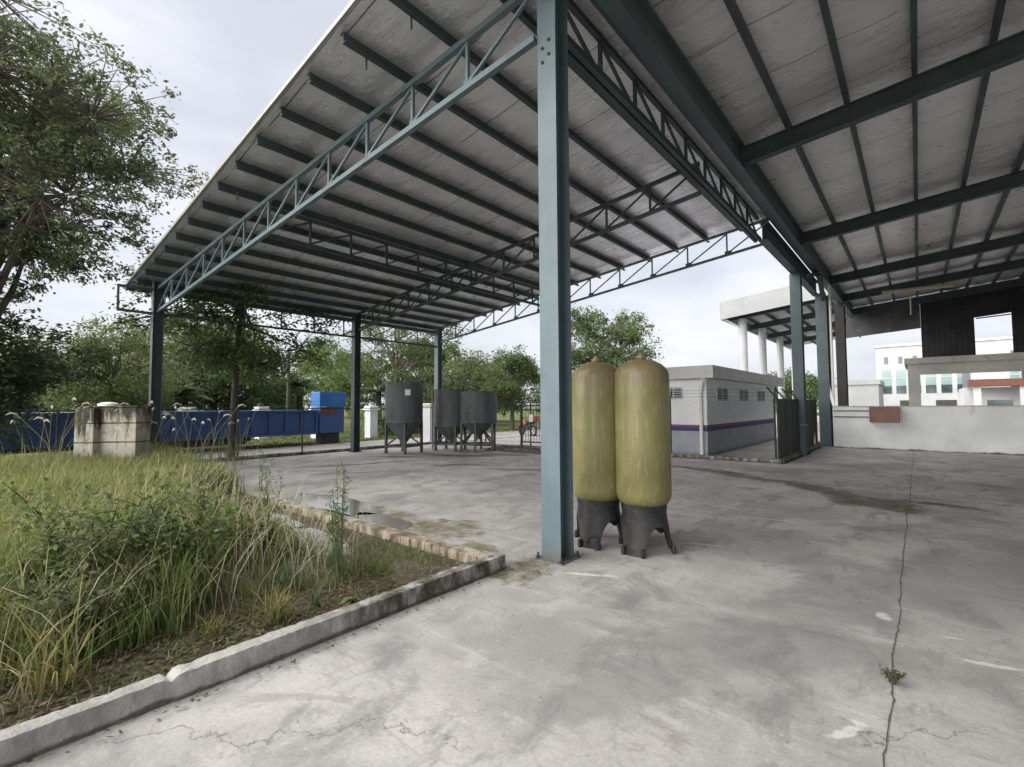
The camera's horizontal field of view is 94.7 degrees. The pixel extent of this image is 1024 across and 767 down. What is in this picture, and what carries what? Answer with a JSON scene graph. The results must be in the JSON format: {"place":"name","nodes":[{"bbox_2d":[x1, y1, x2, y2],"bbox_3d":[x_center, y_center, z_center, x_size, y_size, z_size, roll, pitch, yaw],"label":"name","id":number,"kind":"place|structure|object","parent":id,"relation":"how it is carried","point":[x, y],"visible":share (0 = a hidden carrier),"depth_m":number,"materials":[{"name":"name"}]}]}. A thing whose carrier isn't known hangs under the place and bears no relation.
{"place":"outdoors","nodes":[
{"label":"outdoors","id":0,"kind":"place"},
{"bbox_2d":[0,439,247,495],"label":"grass","id":1,"kind":"structure","parent":0,"point":[31,464],"depth_m":8.78,"materials":[{"name":"green plant"}]},
{"bbox_2d":[114,401,196,453],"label":"plumed grass","id":2,"kind":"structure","parent":0,"point":[163,417],"depth_m":11.18,"materials":[{"name":"plant"}]},
{"bbox_2d":[0,455,402,692],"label":"grass","id":3,"kind":"structure","parent":0,"point":[170,603],"depth_m":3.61,"materials":[{"name":"green plant"}]},
{"bbox_2d":[0,492,464,729],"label":"soil bed","id":4,"kind":"object","parent":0,"point":[412,573],"depth_m":3.81,"materials":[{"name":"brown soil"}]},
{"bbox_2d":[5,531,85,606],"bbox_3d":[-3.406,1.448,3.469,0.457,0.683,0.303,0,-3,-16],"label":"broadleaf weed","id":5,"kind":"object","parent":4,"relation":"on","point":[15,545],"visible":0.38,"depth_m":3.45,"materials":[{"name":"green plant"}]},
{"bbox_2d":[0,397,91,461],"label":"plumed grass","id":6,"kind":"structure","parent":4,"relation":"on","point":[44,421],"depth_m":9.80,"materials":[{"name":"plant"}]},
{"bbox_2d":[0,544,188,653],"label":"weed shrub","id":7,"kind":"object","parent":4,"relation":"on","point":[73,596],"visible":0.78,"depth_m":2.99,"materials":[{"name":"green plant"}]},
{"bbox_2d":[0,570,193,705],"bbox_3d":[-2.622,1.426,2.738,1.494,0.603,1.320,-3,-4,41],"label":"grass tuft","id":8,"kind":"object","parent":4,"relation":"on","point":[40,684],"visible":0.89,"depth_m":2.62,"materials":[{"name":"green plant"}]},
{"bbox_2d":[0,458,207,594],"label":"weed shrub","id":9,"kind":"object","parent":4,"relation":"on","point":[89,532],"visible":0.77,"depth_m":3.50,"materials":[{"name":"green plant"}]},
{"bbox_2d":[73,402,151,460],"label":"block pier","id":10,"kind":"structure","parent":4,"relation":"on","point":[123,429],"depth_m":10.44,"materials":[{"name":"grey concrete"}]},
{"bbox_2d":[90,472,249,586],"bbox_3d":[-2.686,1.292,3.801,0.938,1.019,1.080,-3,-4,41],"label":"weed shrub","id":11,"kind":"object","parent":4,"relation":"on","point":[185,540],"visible":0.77,"depth_m":3.83,"materials":[{"name":"green plant"}]},
{"bbox_2d":[180,478,224,518],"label":"broadleaf weed","id":12,"kind":"object","parent":4,"relation":"on","point":[187,485],"visible":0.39,"depth_m":5.38,"materials":[{"name":"green plant"}]},
{"bbox_2d":[161,403,244,470],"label":"plumed grass","id":13,"kind":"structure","parent":4,"relation":"on","point":[202,422],"depth_m":11.33,"materials":[{"name":"plant"}]},
{"bbox_2d":[193,441,214,492],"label":"tall weed","id":14,"kind":"object","parent":4,"relation":"on","point":[202,464],"visible":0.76,"depth_m":6.56,"materials":[{"name":"green plant"}]},
{"bbox_2d":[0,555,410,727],"bbox_3d":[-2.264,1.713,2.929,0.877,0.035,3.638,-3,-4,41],"label":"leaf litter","id":15,"kind":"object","parent":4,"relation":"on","point":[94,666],"visible":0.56,"depth_m":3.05,"materials":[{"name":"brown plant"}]},
{"bbox_2d":[181,606,248,644],"bbox_3d":[-2.067,1.645,3.240,0.440,0.206,0.466,-3,-4,41],"label":"grass tuft","id":16,"kind":"object","parent":4,"relation":"on","point":[208,626],"visible":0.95,"depth_m":3.24,"materials":[{"name":"green plant"}]},
{"bbox_2d":[214,503,259,564],"bbox_3d":[-2.708,1.514,4.671,0.303,0.654,0.457,-3,-4,40],"label":"broadleaf weed","id":17,"kind":"object","parent":4,"relation":"on","point":[228,511],"visible":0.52,"depth_m":4.65,"materials":[{"name":"green plant"}]},
{"bbox_2d":[241,505,286,558],"bbox_3d":[-2.541,1.556,4.835,0.457,0.579,0.303,1,-3,-27],"label":"broadleaf weed","id":18,"kind":"object","parent":4,"relation":"on","point":[272,529],"visible":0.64,"depth_m":4.81,"materials":[{"name":"green plant"}]},
{"bbox_2d":[254,447,275,525],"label":"tall weed","id":19,"kind":"object","parent":4,"relation":"on","point":[259,505],"visible":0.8,"depth_m":5.94,"materials":[{"name":"green plant"}]},
{"bbox_2d":[217,580,312,627],"bbox_3d":[-1.684,1.604,3.450,0.702,0.303,0.592,0,-3,3],"label":"grass tuft","id":20,"kind":"object","parent":4,"relation":"on","point":[277,614],"visible":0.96,"depth_m":3.45,"materials":[{"name":"green plant"}]},
{"bbox_2d":[257,467,284,527],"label":"tall weed","id":21,"kind":"object","parent":4,"relation":"on","point":[268,484],"visible":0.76,"depth_m":5.42,"materials":[{"name":"green plant"}]},
{"bbox_2d":[260,555,309,596],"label":"grass tuft","id":22,"kind":"object","parent":4,"relation":"on","point":[288,583],"visible":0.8,"depth_m":4.01,"materials":[{"name":"green plant"}]},
{"bbox_2d":[307,580,321,607],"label":"grass tuft","id":23,"kind":"object","parent":4,"relation":"on","point":[313,597],"visible":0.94,"depth_m":3.70,"materials":[{"name":"green plant"}]},
{"bbox_2d":[293,528,354,555],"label":"puddle","id":24,"kind":"object","parent":4,"relation":"on","point":[318,534],"visible":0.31,"depth_m":5.59,"materials":[{"name":"grey liquid"}]},
{"bbox_2d":[325,503,346,568],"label":"tall weed","id":25,"kind":"object","parent":4,"relation":"on","point":[333,547],"visible":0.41,"depth_m":4.60,"materials":[{"name":"green plant"}]},
{"bbox_2d":[325,461,352,579],"bbox_3d":[-1.568,1.263,4.300,0.240,1.107,0.333,0,-3,-16],"label":"tall weed","id":26,"kind":"object","parent":4,"relation":"on","point":[340,567],"visible":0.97,"depth_m":4.31,"materials":[{"name":"green plant"}]},
{"bbox_2d":[249,518,465,609],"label":"leaf litter","id":27,"kind":"object","parent":4,"relation":"on","point":[331,592],"visible":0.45,"depth_m":4.65,"materials":[{"name":"brown plant"}]},
{"bbox_2d":[333,547,407,582],"bbox_3d":[-1.353,1.722,4.481,0.757,0.162,0.703,-3,-4,41],"label":"grass tuft","id":28,"kind":"object","parent":4,"relation":"on","point":[376,563],"visible":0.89,"depth_m":4.44,"materials":[{"name":"green plant"}]},
{"bbox_2d":[207,403,264,464],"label":"plumed grass","id":29,"kind":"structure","parent":0,"point":[225,452],"depth_m":13.15,"materials":[{"name":"plant"}]},
{"bbox_2d":[163,428,533,452],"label":"grass","id":30,"kind":"structure","parent":0,"point":[270,443],"depth_m":23.89,"materials":[{"name":"green plant"}]},
{"bbox_2d":[3,406,818,457],"bbox_3d":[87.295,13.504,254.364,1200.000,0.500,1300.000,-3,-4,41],"label":"ground","id":31,"kind":"structure","parent":0,"point":[498,422],"depth_m":55.24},
{"bbox_2d":[0,329,98,412],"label":"round tree","id":32,"kind":"object","parent":31,"relation":"on","point":[49,407],"visible":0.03,"depth_m":28.89,"materials":[{"name":"green plant"}]},
{"bbox_2d":[0,264,110,456],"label":"shade tree","id":33,"kind":"object","parent":31,"relation":"on","point":[23,378],"visible":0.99,"depth_m":12.04,"materials":[{"name":"green plant"}]},
{"bbox_2d":[0,0,208,316],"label":"tree","id":34,"kind":"object","parent":31,"relation":"on","point":[48,128],"visible":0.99,"depth_m":11.64,"materials":[{"name":"green plant"}]},
{"bbox_2d":[23,308,194,412],"bbox_3d":[-21.074,-0.373,25.639,6.649,6.835,6.843,0,-3,-15],"label":"round tree","id":35,"kind":"object","parent":31,"relation":"on","point":[125,392],"visible":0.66,"depth_m":24.27,"materials":[{"name":"green plant"}]},
{"bbox_2d":[0,410,318,454],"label":"blue boundary wall","id":36,"kind":"structure","parent":31,"relation":"on","point":[283,423],"depth_m":17.42,"materials":[{"name":"blue metal"}]},
{"bbox_2d":[83,320,264,410],"bbox_3d":[-24.302,-0.673,34.305,12.013,9.061,11.443,-3,-4,41],"label":"woodland tree","id":37,"kind":"object","parent":31,"relation":"on","point":[132,365],"visible":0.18,"depth_m":33.19,"materials":[{"name":"green plant"}]},
{"bbox_2d":[144,382,213,410],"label":"oil palm","id":38,"kind":"object","parent":31,"relation":"on","point":[186,388],"visible":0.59,"depth_m":30.00,"materials":[{"name":"green plant"}]},
{"bbox_2d":[117,308,283,410],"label":"woodland tree","id":39,"kind":"object","parent":31,"relation":"on","point":[225,328],"visible":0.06,"depth_m":40.81,"materials":[{"name":"green plant"}]},
{"bbox_2d":[189,387,237,410],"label":"oil palm","id":40,"kind":"object","parent":31,"relation":"on","point":[212,405],"visible":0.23,"depth_m":35.78,"materials":[{"name":"green plant"}]},
{"bbox_2d":[99,221,348,456],"bbox_3d":[-9.012,-1.399,15.180,7.115,7.745,6.014,0,-3,-15],"label":"slim tree","id":41,"kind":"object","parent":31,"relation":"on","point":[239,356],"visible":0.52,"depth_m":14.75,"materials":[{"name":"green plant"}]},
{"bbox_2d":[174,331,310,410],"bbox_3d":[-20.144,-0.133,36.057,9.305,7.336,9.303,-3,-4,41],"label":"woodland tree","id":42,"kind":"object","parent":31,"relation":"on","point":[260,394],"visible":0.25,"depth_m":35.83,"materials":[{"name":"green plant"}]},
{"bbox_2d":[248,376,310,409],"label":"woodland tree","id":43,"kind":"object","parent":31,"relation":"on","point":[266,381],"visible":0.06,"depth_m":45.42,"materials":[{"name":"green plant"}]},
{"bbox_2d":[286,348,290,409],"bbox_3d":[-12.819,0.512,27.044,0.220,5.100,0.209,-3,-4,41],"label":"utility pole","id":44,"kind":"object","parent":31,"relation":"on","point":[288,390],"visible":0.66,"depth_m":26.99,"materials":[{"name":"grey concrete"}]},
{"bbox_2d":[275,376,324,409],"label":"oil palm","id":45,"kind":"object","parent":31,"relation":"on","point":[307,381],"visible":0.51,"depth_m":39.84,"materials":[{"name":"green plant"}]},
{"bbox_2d":[280,335,375,409],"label":"round tree","id":46,"kind":"object","parent":31,"relation":"on","point":[309,367],"visible":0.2,"depth_m":76.21,"materials":[{"name":"green plant"}]},
{"bbox_2d":[311,392,345,443],"bbox_3d":[-8.380,1.584,21.519,0.850,2.380,1.240,-3,-4,41],"label":"skip bin","id":47,"kind":"object","parent":31,"relation":"on","point":[328,397],"visible":0.87,"depth_m":21.22,"materials":[{"name":"blue metal"}]},
{"bbox_2d":[312,348,392,418],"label":"woodland tree","id":48,"kind":"object","parent":31,"relation":"on","point":[343,383],"visible":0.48,"depth_m":64.44,"materials":[{"name":"green plant"}]},
{"bbox_2d":[362,406,379,437],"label":"gate pier","id":49,"kind":"structure","parent":31,"relation":"on","point":[371,427],"depth_m":25.29,"materials":[{"name":"white paint"}]},
{"bbox_2d":[360,380,387,424],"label":"oil palm","id":50,"kind":"object","parent":31,"relation":"on","point":[369,390],"visible":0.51,"depth_m":43.87,"materials":[{"name":"green plant"}]},
{"bbox_2d":[377,417,419,435],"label":"hedge","id":51,"kind":"object","parent":31,"relation":"on","point":[380,420],"visible":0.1,"depth_m":27.20,"materials":[{"name":"green plant"}]},
{"bbox_2d":[332,323,472,434],"bbox_3d":[-6.505,-0.952,28.500,8.753,8.086,7.071,-3,-4,41],"label":"tree","id":52,"kind":"object","parent":31,"relation":"on","point":[412,353],"visible":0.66,"depth_m":27.99,"materials":[{"name":"green plant"}]},
{"bbox_2d":[381,339,489,402],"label":"woodland tree","id":53,"kind":"object","parent":31,"relation":"on","point":[455,354],"visible":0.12,"depth_m":45.47,"materials":[{"name":"green plant"}]},
{"bbox_2d":[416,346,505,412],"bbox_3d":[-4.170,0.350,40.198,9.677,6.854,7.841,1,-3,-33],"label":"woodland tree","id":54,"kind":"object","parent":31,"relation":"on","point":[474,362],"visible":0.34,"depth_m":39.28,"materials":[{"name":"green plant"}]},
{"bbox_2d":[465,359,539,417],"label":"woodland tree","id":55,"kind":"object","parent":31,"relation":"on","point":[503,411],"visible":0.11,"depth_m":50.83,"materials":[{"name":"green plant"}]},
{"bbox_2d":[468,344,539,429],"bbox_3d":[-0.122,0.279,33.254,6.230,6.001,5.697,-3,-4,41],"label":"garden tree","id":56,"kind":"object","parent":31,"relation":"on","point":[524,373],"visible":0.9,"depth_m":32.31,"materials":[{"name":"green plant"}]},
{"bbox_2d":[525,369,572,416],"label":"woodland tree","id":57,"kind":"object","parent":31,"relation":"on","point":[535,395],"visible":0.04,"depth_m":49.14,"materials":[{"name":"green plant"}]},
{"bbox_2d":[775,370,836,406],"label":"round tree","id":58,"kind":"object","parent":31,"relation":"on","point":[811,384],"visible":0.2,"depth_m":72.90,"materials":[{"name":"green plant"}]},
{"bbox_2d":[423,403,431,441],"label":"gate pier","id":59,"kind":"structure","parent":0,"point":[425,438],"depth_m":21.75,"materials":[{"name":"white paint"}]},
{"bbox_2d":[177,410,818,459],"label":"road","id":60,"kind":"structure","parent":0,"point":[344,445],"depth_m":19.83,"materials":[{"name":"grey concrete"}]},
{"bbox_2d":[519,416,538,435],"bbox_3d":[0.870,2.362,26.346,0.651,1.148,1.929,1,-3,-29],"label":"motorbike","id":61,"kind":"object","parent":60,"relation":"on","point":[534,422],"visible":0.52,"depth_m":25.87,"materials":[{"name":"metal"}]},
{"bbox_2d":[0,0,1012,409],"label":"sky","id":62,"kind":"structure","parent":0,"point":[228,60],"materials":[{"name":"white"}]},
{"bbox_2d":[13,444,1023,766],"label":"yard slab","id":63,"kind":"structure","parent":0,"point":[753,622],"depth_m":3.21,"materials":[{"name":"concrete"}]},
{"bbox_2d":[0,553,505,766],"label":"bed kerb","id":64,"kind":"structure","parent":63,"relation":"on","point":[22,742],"depth_m":2.74,"materials":[{"name":"concrete"}]},
{"bbox_2d":[12,573,506,766],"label":"leaf litter","id":65,"kind":"object","parent":63,"relation":"on","point":[120,731],"visible":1,"depth_m":2.62,"materials":[{"name":"brown plant"}]},
{"bbox_2d":[203,442,431,461],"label":"yard kerb","id":66,"kind":"structure","parent":63,"relation":"on","point":[309,452],"depth_m":15.93,"materials":[{"name":"concrete"}]},
{"bbox_2d":[0,401,431,459],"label":"chain link fence","id":67,"kind":"object","parent":66,"relation":"on","point":[57,413],"visible":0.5,"depth_m":14.65,"materials":[{"name":"metal"}]},
{"bbox_2d":[287,493,380,515],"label":"puddle","id":68,"kind":"object","parent":63,"relation":"on","point":[352,509],"visible":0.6,"depth_m":7.83,"materials":[{"name":"grey liquid"}]},
{"bbox_2d":[263,497,491,562],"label":"bed kerb","id":69,"kind":"structure","parent":63,"relation":"on","point":[455,552],"depth_m":5.50,"materials":[{"name":"beige concrete"}]},
{"bbox_2d":[357,512,412,529],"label":"puddle","id":70,"kind":"object","parent":63,"relation":"on","point":[389,521],"visible":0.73,"depth_m":6.62,"materials":[{"name":"grey liquid"}]},
{"bbox_2d":[384,382,422,454],"bbox_3d":[-3.765,1.196,16.464,1.320,2.420,1.320,-2,-3,29],"label":"hopper tank","id":71,"kind":"object","parent":63,"relation":"on","point":[403,411],"visible":1,"depth_m":15.98,"materials":[{"name":"grey metal"}]},
{"bbox_2d":[116,0,770,565],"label":"steel canopy","id":72,"kind":"object","parent":63,"relation":"on","point":[430,166],"visible":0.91,"depth_m":8.76,"materials":[{"name":"metal"}]},
{"bbox_2d":[432,389,467,450],"bbox_3d":[-2.261,1.311,17.409,1.238,2.260,1.238,-3,-4,44],"label":"hopper tank","id":73,"kind":"object","parent":63,"relation":"on","point":[445,413],"visible":0.9,"depth_m":16.92,"materials":[{"name":"grey metal"}]},
{"bbox_2d":[459,391,496,451],"bbox_3d":[-1.225,1.361,17.108,1.400,2.120,1.418,-1,-3,6],"label":"hopper tank","id":74,"kind":"object","parent":63,"relation":"on","point":[478,414],"visible":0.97,"depth_m":16.61,"materials":[{"name":"grey metal"}]},
{"bbox_2d":[483,443,540,453],"bbox_3d":[0.308,2.255,16.671,3.095,0.264,1.104,-3,-4,41],"label":"debris heap","id":75,"kind":"object","parent":63,"relation":"on","point":[520,447],"visible":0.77,"depth_m":16.70,"materials":[{"name":"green plant"}]},
{"bbox_2d":[572,356,622,550],"bbox_3d":[1.017,0.768,5.609,0.665,2.185,0.634,1,-3,-18],"label":"pressure tank","id":76,"kind":"object","parent":63,"relation":"on","point":[593,440],"visible":0.91,"depth_m":5.33,"materials":[{"name":"yellow plastic"}]},
{"bbox_2d":[442,441,780,463],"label":"yard kerb","id":77,"kind":"structure","parent":63,"relation":"on","point":[726,458],"depth_m":13.74,"materials":[{"name":"concrete"}]},
{"bbox_2d":[458,398,540,445],"bbox_3d":[-0.182,1.561,18.433,6.672,1.934,0.056,-2,-3,37],"label":"chain link fence","id":78,"kind":"object","parent":77,"relation":"on","point":[515,421],"visible":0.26,"depth_m":18.16,"materials":[{"name":"metal"}]},
{"bbox_2d":[520,405,540,446],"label":"metal gate","id":79,"kind":"structure","parent":78,"relation":"attached to","point":[530,417],"depth_m":17.72,"materials":[{"name":"metal"}]},
{"bbox_2d":[614,353,676,558],"bbox_3d":[1.468,0.751,5.303,0.665,2.185,0.634,0,-3,-11],"label":"pressure tank","id":80,"kind":"object","parent":63,"relation":"on","point":[642,440],"visible":1,"depth_m":5.04,"materials":[{"name":"yellow plastic"}]},
{"bbox_2d":[590,0,1023,454],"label":"warehouse","id":81,"kind":"structure","parent":63,"relation":"on","point":[867,152],"depth_m":9.47,"materials":[{"name":"metal"}]},
{"bbox_2d":[881,283,955,314],"bbox_3d":[16.260,-3.412,18.953,0.140,1.217,2.571,1,-3,-19],"label":"hanging pipe","id":82,"kind":"object","parent":81,"relation":"attached to","point":[920,288],"visible":1,"depth_m":19.02,"materials":[{"name":"grey metal"}]},
{"bbox_2d":[882,451,913,766],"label":"yard joint","id":83,"kind":"object","parent":63,"relation":"on","point":[894,699],"visible":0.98,"depth_m":3.10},
{"bbox_2d":[879,665,906,684],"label":"weed sprig","id":84,"kind":"object","parent":83,"relation":"on","point":[894,677],"visible":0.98,"depth_m":2.68,"materials":[{"name":"green plant"}]},
{"bbox_2d":[832,405,1023,455],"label":"wall","id":85,"kind":"structure","parent":63,"relation":"on","point":[988,429],"depth_m":15.55,"materials":[{"name":"paint"}]},
{"bbox_2d":[869,406,899,421],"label":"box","id":86,"kind":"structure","parent":85,"relation":"attached to","point":[885,414],"depth_m":16.31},
{"bbox_2d":[468,415,821,463],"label":"back yard","id":87,"kind":"structure","parent":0,"point":[512,441],"depth_m":22.66,"materials":[{"name":"grey concrete"}]},
{"bbox_2d":[571,303,663,370],"bbox_3d":[5.900,-1.067,30.542,7.637,8.358,8.628,-1,-3,17],"label":"tall tree","id":88,"kind":"object","parent":87,"relation":"on","point":[613,356],"visible":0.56,"depth_m":29.46,"materials":[{"name":"green plant"}]},
{"bbox_2d":[670,387,776,458],"bbox_3d":[4.981,1.248,14.719,5.768,2.142,0.267,-2,-3,37],"label":"chain link fence","id":89,"kind":"object","parent":87,"relation":"on","point":[774,424],"visible":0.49,"depth_m":13.59,"materials":[{"name":"metal"}]},
{"bbox_2d":[720,283,860,398],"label":"open hall","id":90,"kind":"structure","parent":87,"relation":"on","point":[763,316],"depth_m":30.32,"materials":[{"name":"paint"}]},
{"bbox_2d":[775,444,819,463],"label":"yard kerb","id":91,"kind":"structure","parent":87,"relation":"on","point":[790,457],"depth_m":14.19,"materials":[{"name":"concrete"}]},
{"bbox_2d":[766,387,799,458],"bbox_3d":[8.112,1.197,14.057,0.296,2.143,2.906,-3,-4,41],"label":"chain link fence","id":92,"kind":"object","parent":91,"relation":"on","point":[788,434],"visible":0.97,"depth_m":13.83,"materials":[{"name":"metal"}]},
{"bbox_2d":[791,389,817,446],"bbox_3d":[10.314,1.305,16.613,0.296,2.143,3.156,-3,-4,41],"label":"chain link fence","id":93,"kind":"object","parent":87,"relation":"on","point":[811,409],"visible":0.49,"depth_m":16.90,"materials":[{"name":"metal"}]},
{"bbox_2d":[834,379,884,406],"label":"grey shed","id":94,"kind":"structure","parent":87,"relation":"on","point":[865,392],"depth_m":59.63,"materials":[{"name":"grey concrete"}]},
{"bbox_2d":[874,336,1021,405],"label":"office block","id":95,"kind":"structure","parent":87,"relation":"on","point":[936,389],"depth_m":72.72,"materials":[{"name":"white paint"}]},
{"bbox_2d":[882,370,891,393],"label":"window","id":96,"kind":"structure","parent":95,"relation":"in","point":[886,374],"depth_m":75.21,"materials":[{"name":"green glass"}]},
{"bbox_2d":[896,369,905,392],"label":"window","id":97,"kind":"structure","parent":95,"relation":"in","point":[900,373],"depth_m":74.10,"materials":[{"name":"green glass"}]},
{"bbox_2d":[925,374,936,392],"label":"window","id":98,"kind":"structure","parent":95,"relation":"in","point":[930,378],"depth_m":71.78,"materials":[{"name":"green glass"}]},
{"bbox_2d":[941,374,951,392],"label":"window","id":99,"kind":"structure","parent":95,"relation":"in","point":[946,381],"depth_m":70.67,"materials":[{"name":"green glass"}]},
{"bbox_2d":[936,400,956,405],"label":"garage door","id":100,"kind":"structure","parent":95,"relation":"in","point":[938,402],"depth_m":70.58,"materials":[{"name":"grey metal"}]},
{"bbox_2d":[904,352,1023,405],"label":"concrete frame","id":101,"kind":"object","parent":87,"relation":"on","point":[980,363],"visible":0.87,"depth_m":17.55,"materials":[{"name":"grey concrete"}]},
{"bbox_2d":[959,348,1023,404],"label":"shop row","id":102,"kind":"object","parent":87,"relation":"on","point":[990,388],"visible":0.57,"depth_m":47.49,"materials":[{"name":"paint"}]},
{"bbox_2d":[666,365,783,454],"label":"guard house","id":103,"kind":"structure","parent":0,"point":[712,380],"depth_m":15.37,"materials":[{"name":"white paint"}]},
{"bbox_2d":[670,387,682,398],"bbox_3d":[5.240,0.325,15.321,0.580,0.380,0.058,-3,-4,41],"label":"louvre window","id":104,"kind":"structure","parent":103,"relation":"in","point":[677,392],"depth_m":15.24,"materials":[{"name":"grey metal"}]},
{"bbox_2d":[716,388,727,400],"bbox_3d":[7.033,0.361,15.781,0.058,0.410,1.180,-3,-4,41],"label":"louvre window","id":105,"kind":"structure","parent":103,"relation":"in","point":[719,391],"depth_m":15.75,"materials":[{"name":"grey metal"}]},
{"bbox_2d":[715,440,819,458],"bbox_3d":[9.560,2.403,17.249,1.650,0.120,9.250,-3,-4,41],"label":"concrete apron","id":106,"kind":"object","parent":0,"point":[753,451],"visible":0.29,"depth_m":15.58,"materials":[{"name":"grey concrete"}]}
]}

